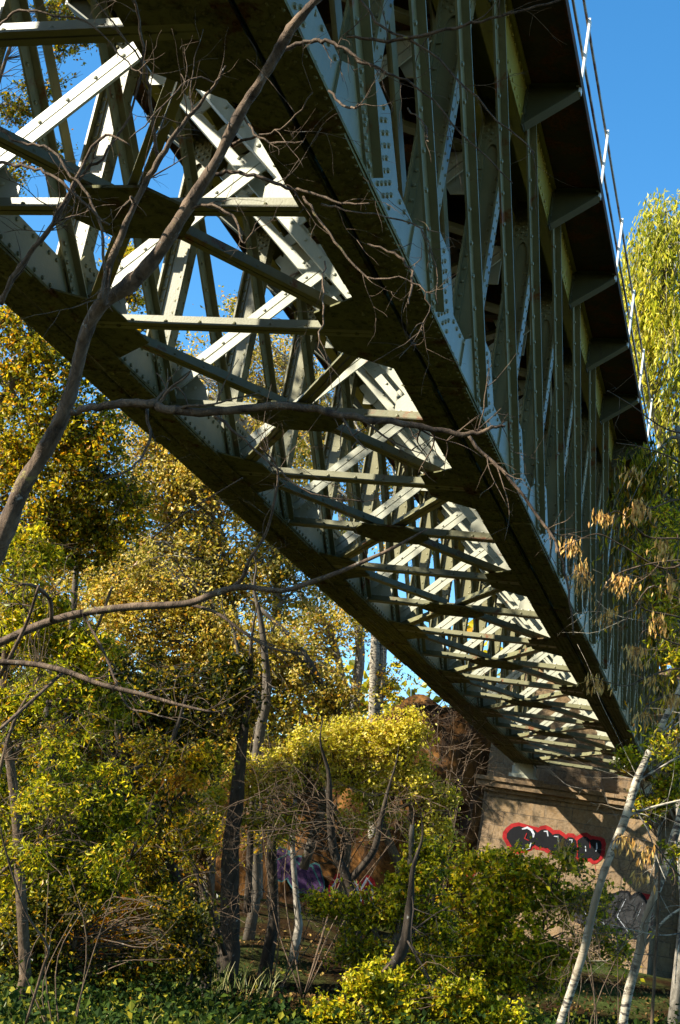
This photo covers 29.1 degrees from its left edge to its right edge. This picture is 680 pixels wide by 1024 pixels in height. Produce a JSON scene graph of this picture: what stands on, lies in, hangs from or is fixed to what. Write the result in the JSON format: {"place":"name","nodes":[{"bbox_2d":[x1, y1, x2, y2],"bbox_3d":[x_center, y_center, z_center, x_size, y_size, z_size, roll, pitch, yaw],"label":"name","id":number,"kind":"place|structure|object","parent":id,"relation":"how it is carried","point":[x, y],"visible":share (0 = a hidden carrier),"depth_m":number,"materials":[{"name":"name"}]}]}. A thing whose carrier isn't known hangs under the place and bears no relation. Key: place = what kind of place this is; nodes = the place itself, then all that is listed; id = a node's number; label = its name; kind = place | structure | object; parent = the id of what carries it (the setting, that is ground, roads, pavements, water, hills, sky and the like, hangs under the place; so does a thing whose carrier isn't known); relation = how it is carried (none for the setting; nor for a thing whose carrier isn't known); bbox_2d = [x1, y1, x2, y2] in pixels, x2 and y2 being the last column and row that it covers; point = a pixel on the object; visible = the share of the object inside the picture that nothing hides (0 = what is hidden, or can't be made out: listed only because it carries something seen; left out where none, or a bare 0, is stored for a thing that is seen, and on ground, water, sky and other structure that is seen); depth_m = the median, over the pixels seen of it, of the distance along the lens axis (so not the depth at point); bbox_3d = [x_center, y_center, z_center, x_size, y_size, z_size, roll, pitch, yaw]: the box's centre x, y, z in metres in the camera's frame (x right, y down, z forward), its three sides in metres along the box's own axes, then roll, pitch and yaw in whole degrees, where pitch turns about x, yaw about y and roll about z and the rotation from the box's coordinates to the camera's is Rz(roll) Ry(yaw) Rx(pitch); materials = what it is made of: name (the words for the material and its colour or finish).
{"place":"outdoors","nodes":[
{"label":"outdoors","id":0,"kind":"place"},
{"bbox_2d":[0,885,671,1023],"bbox_3d":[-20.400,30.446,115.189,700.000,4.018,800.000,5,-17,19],"label":"ground","id":1,"kind":"structure","parent":0,"point":[662,983],"depth_m":28.58,"materials":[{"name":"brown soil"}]},
{"bbox_2d":[0,654,52,783],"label":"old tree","id":2,"kind":"object","parent":1,"relation":"on","point":[47,709],"visible":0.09,"depth_m":20.95,"materials":[{"name":"brown plant"}]},
{"bbox_2d":[0,0,97,195],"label":"poplar tree","id":3,"kind":"object","parent":1,"relation":"on","point":[14,107],"visible":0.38,"depth_m":18.94,"materials":[{"name":"yellow plant"}]},
{"bbox_2d":[0,557,115,747],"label":"alder tree","id":4,"kind":"object","parent":1,"relation":"on","point":[1,604],"visible":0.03,"depth_m":38.15,"materials":[{"name":"green plant"}]},
{"bbox_2d":[0,520,139,895],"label":"locust tree","id":5,"kind":"object","parent":1,"relation":"on","point":[102,861],"visible":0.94,"depth_m":11.97,"materials":[{"name":"green plant"}]},
{"bbox_2d":[0,497,154,1015],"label":"locust tree","id":6,"kind":"object","parent":1,"relation":"on","point":[76,655],"visible":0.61,"depth_m":14.90,"materials":[{"name":"green plant"}]},
{"bbox_2d":[0,716,159,967],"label":"locust tree","id":7,"kind":"object","parent":1,"relation":"on","point":[111,813],"visible":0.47,"depth_m":16.79,"materials":[{"name":"green plant"}]},
{"bbox_2d":[0,303,170,596],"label":"poplar tree","id":8,"kind":"object","parent":1,"relation":"on","point":[75,450],"visible":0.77,"depth_m":26.63,"materials":[{"name":"yellow plant"}]},
{"bbox_2d":[0,866,228,1004],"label":"shrub","id":9,"kind":"object","parent":1,"relation":"on","point":[180,916],"visible":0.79,"depth_m":15.91,"materials":[{"name":"green plant"}]},
{"bbox_2d":[0,621,232,1023],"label":"bare bush","id":10,"kind":"object","parent":1,"relation":"on","point":[83,983],"visible":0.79,"depth_m":12.80,"materials":[{"name":"brown plant"}]},
{"bbox_2d":[17,628,240,1008],"bbox_3d":[-3.191,4.450,18.973,3.492,5.218,1.744,10,-16,1],"label":"locust tree","id":11,"kind":"object","parent":1,"relation":"on","point":[170,841],"visible":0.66,"depth_m":18.85,"materials":[{"name":"green plant"}]},
{"bbox_2d":[69,237,192,922],"bbox_3d":[-5.329,1.412,29.643,2.852,15.661,5.193,5,-17,19],"label":"poplar tree","id":12,"kind":"object","parent":1,"relation":"on","point":[131,299],"visible":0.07,"depth_m":29.94,"materials":[{"name":"yellow plant"}]},
{"bbox_2d":[58,745,206,984],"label":"ash tree","id":13,"kind":"object","parent":1,"relation":"on","point":[181,778],"visible":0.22,"depth_m":17.95,"materials":[{"name":"green plant"}]},
{"bbox_2d":[0,624,274,950],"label":"alder tree","id":14,"kind":"object","parent":1,"relation":"on","point":[229,677],"visible":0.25,"depth_m":23.82,"materials":[{"name":"green plant"}]},
{"bbox_2d":[97,728,230,991],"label":"young tree","id":15,"kind":"object","parent":1,"relation":"on","point":[217,929],"visible":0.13,"depth_m":19.97,"materials":[{"name":"brown plant"}]},
{"bbox_2d":[7,374,347,898],"bbox_3d":[-5.057,2.666,38.829,12.199,16.004,6.650,12,-16,-5],"label":"poplar tree","id":16,"kind":"object","parent":1,"relation":"on","point":[180,484],"visible":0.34,"depth_m":39.41,"materials":[{"name":"yellow plant"}]},
{"bbox_2d":[36,710,368,790],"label":"thicket","id":17,"kind":"object","parent":1,"relation":"on","point":[291,736],"depth_m":51.87,"materials":[{"name":"brown plant"}]},
{"bbox_2d":[0,384,427,1023],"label":"tree","id":18,"kind":"object","parent":1,"relation":"on","point":[52,620],"visible":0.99,"depth_m":7.15,"materials":[{"name":"brown plant"}]},
{"bbox_2d":[139,806,299,955],"bbox_3d":[-3.010,7.327,26.639,3.902,3.397,2.144,5,-17,19],"label":"shrub","id":19,"kind":"object","parent":1,"relation":"on","point":[204,857],"visible":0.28,"depth_m":26.95,"materials":[{"name":"green plant"}]},
{"bbox_2d":[46,520,408,900],"bbox_3d":[-3.328,5.384,33.647,9.955,9.232,4.519,12,-16,-8],"label":"poplar tree","id":20,"kind":"object","parent":1,"relation":"on","point":[208,629],"visible":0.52,"depth_m":33.61,"materials":[{"name":"yellow plant"}]},
{"bbox_2d":[185,544,288,940],"bbox_3d":[-2.312,5.159,29.530,3.438,8.727,1.869,18,-18,-26],"label":"poplar tree","id":21,"kind":"object","parent":1,"relation":"on","point":[248,935],"visible":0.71,"depth_m":29.91,"materials":[{"name":"grey plant"}]},
{"bbox_2d":[176,581,303,990],"bbox_3d":[-1.932,4.840,23.838,2.572,7.552,1.500,23,-20,-37],"label":"old tree","id":22,"kind":"object","parent":1,"relation":"on","point":[232,957],"visible":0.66,"depth_m":23.88,"materials":[{"name":"brown plant"}]},
{"bbox_2d":[229,711,281,981],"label":"old tree","id":23,"kind":"object","parent":1,"relation":"on","point":[269,943],"visible":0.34,"depth_m":25.91,"materials":[{"name":"brown plant"}]},
{"bbox_2d":[180,806,365,1009],"bbox_3d":[-1.211,5.977,20.228,3.182,3.236,2.945,19,-18,-28],"label":"bare bush","id":24,"kind":"object","parent":1,"relation":"on","point":[279,935],"visible":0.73,"depth_m":19.86,"materials":[{"name":"brown plant"}]},
{"bbox_2d":[75,694,490,929],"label":"retaining wall","id":25,"kind":"structure","parent":1,"relation":"on","point":[316,873],"depth_m":43.34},
{"bbox_2d":[0,0,581,634],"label":"bare tree","id":26,"kind":"object","parent":1,"relation":"on","point":[126,286],"visible":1,"depth_m":5.90,"materials":[{"name":"brown plant"}]},
{"bbox_2d":[178,305,415,725],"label":"poplar tree","id":27,"kind":"object","parent":1,"relation":"on","point":[329,638],"visible":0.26,"depth_m":45.79,"materials":[{"name":"yellow plant"}]},
{"bbox_2d":[1,950,604,1023],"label":"tall grass","id":28,"kind":"structure","parent":1,"relation":"on","point":[225,980],"depth_m":18.46,"materials":[{"name":"green plant"}]},
{"bbox_2d":[284,713,326,961],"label":"young tree","id":29,"kind":"object","parent":1,"relation":"on","point":[297,934],"visible":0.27,"depth_m":27.94,"materials":[{"name":"grey plant"}]},
{"bbox_2d":[229,718,398,1003],"bbox_3d":[-0.671,5.835,22.110,2.856,4.879,2.480,10,-16,-1],"label":"old tree","id":30,"kind":"object","parent":1,"relation":"on","point":[358,869],"visible":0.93,"depth_m":22.95,"materials":[{"name":"brown plant"}]},
{"bbox_2d":[202,274,440,838],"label":"poplar tree","id":31,"kind":"object","parent":1,"relation":"on","point":[378,674],"visible":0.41,"depth_m":43.88,"materials":[{"name":"yellow plant"}]},
{"bbox_2d":[164,738,479,999],"bbox_3d":[-0.443,6.292,23.014,4.340,4.243,4.502,-6,-23,44],"label":"bare bush","id":32,"kind":"object","parent":1,"relation":"on","point":[308,986],"visible":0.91,"depth_m":22.87,"materials":[{"name":"brown plant"}]},
{"bbox_2d":[183,694,470,991],"bbox_3d":[-0.356,6.216,24.615,5.618,5.904,2.116,10,-16,1],"label":"elm tree","id":33,"kind":"object","parent":1,"relation":"on","point":[352,771],"visible":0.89,"depth_m":24.88,"materials":[{"name":"green plant"}]},
{"bbox_2d":[0,578,669,788],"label":"woodland","id":34,"kind":"object","parent":1,"relation":"on","point":[436,699],"visible":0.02,"depth_m":57.07,"materials":[{"name":"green plant"}]},
{"bbox_2d":[0,943,679,1023],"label":"bramble undergrowth","id":35,"kind":"object","parent":1,"relation":"on","point":[276,1012],"visible":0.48,"depth_m":14.96,"materials":[{"name":"green plant"}]},
{"bbox_2d":[290,824,466,991],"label":"elm sapling","id":36,"kind":"object","parent":1,"relation":"on","point":[389,910],"visible":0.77,"depth_m":17.91,"materials":[{"name":"green plant"}]},
{"bbox_2d":[301,944,531,1023],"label":"shrub","id":37,"kind":"object","parent":1,"relation":"on","point":[454,996],"visible":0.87,"depth_m":14.91,"materials":[{"name":"yellow plant"}]},
{"bbox_2d":[368,812,484,1020],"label":"old tree","id":38,"kind":"object","parent":1,"relation":"on","point":[400,952],"visible":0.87,"depth_m":16.95,"materials":[{"name":"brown plant"}]},
{"bbox_2d":[384,649,519,924],"bbox_3d":[2.545,6.790,30.357,3.271,7.374,4.399,5,-17,19],"label":"creeper","id":39,"kind":"object","parent":1,"relation":"on","point":[454,746],"visible":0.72,"depth_m":30.71,"materials":[{"name":"brown plant"}]},
{"bbox_2d":[419,836,653,1019],"bbox_3d":[2.906,6.758,19.875,3.567,3.646,1.879,9,-16,3],"label":"hazel bush","id":40,"kind":"object","parent":1,"relation":"on","point":[484,933],"visible":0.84,"depth_m":19.82,"materials":[{"name":"green plant"}]},
{"bbox_2d":[466,773,675,974],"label":"stone pier","id":41,"kind":"structure","parent":1,"relation":"on","point":[526,808],"depth_m":39.38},
{"bbox_2d":[0,0,670,796],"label":"truss bridge","id":42,"kind":"structure","parent":41,"relation":"on","point":[532,300],"depth_m":14.81,"materials":[{"name":"green paint"}]},
{"bbox_2d":[471,659,678,978],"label":"abutment","id":43,"kind":"object","parent":1,"relation":"on","point":[608,781],"visible":0.03,"depth_m":41.53,"materials":[{"name":"concrete"}]},
{"bbox_2d":[518,817,679,1023],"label":"bare bush","id":44,"kind":"object","parent":1,"relation":"on","point":[616,935],"visible":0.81,"depth_m":10.83,"materials":[{"name":"brown plant"}]},
{"bbox_2d":[525,559,679,1023],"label":"birch tree","id":45,"kind":"object","parent":1,"relation":"on","point":[632,979],"visible":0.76,"depth_m":10.47,"materials":[{"name":"white plant"}]},
{"bbox_2d":[541,607,679,1023],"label":"birch tree","id":46,"kind":"object","parent":1,"relation":"on","point":[638,776],"visible":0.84,"depth_m":9.48,"materials":[{"name":"white plant"}]},
{"bbox_2d":[550,365,679,897],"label":"ash sapling","id":47,"kind":"object","parent":1,"relation":"on","point":[623,584],"visible":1,"depth_m":7.69,"materials":[{"name":"brown plant"}]},
{"bbox_2d":[586,425,679,774],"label":"willow tree","id":48,"kind":"object","parent":1,"relation":"on","point":[646,489],"visible":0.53,"depth_m":16.75,"materials":[{"name":"green plant"}]},
{"bbox_2d":[607,735,679,1023],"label":"sapling","id":49,"kind":"object","parent":1,"relation":"on","point":[661,787],"visible":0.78,"depth_m":9.78,"materials":[{"name":"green plant"}]},
{"bbox_2d":[618,188,679,1023],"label":"willow tree","id":50,"kind":"object","parent":1,"relation":"on","point":[657,301],"visible":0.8,"depth_m":25.51,"materials":[{"name":"green plant"}]},
{"bbox_2d":[624,489,679,883],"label":"ash tree","id":51,"kind":"object","parent":1,"relation":"on","point":[674,848],"visible":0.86,"depth_m":8.98,"materials":[{"name":"green plant"}]},
{"bbox_2d":[0,0,679,788],"label":"sky","id":52,"kind":"structure","parent":0,"point":[636,43],"materials":[{"name":"blue"}]}
]}

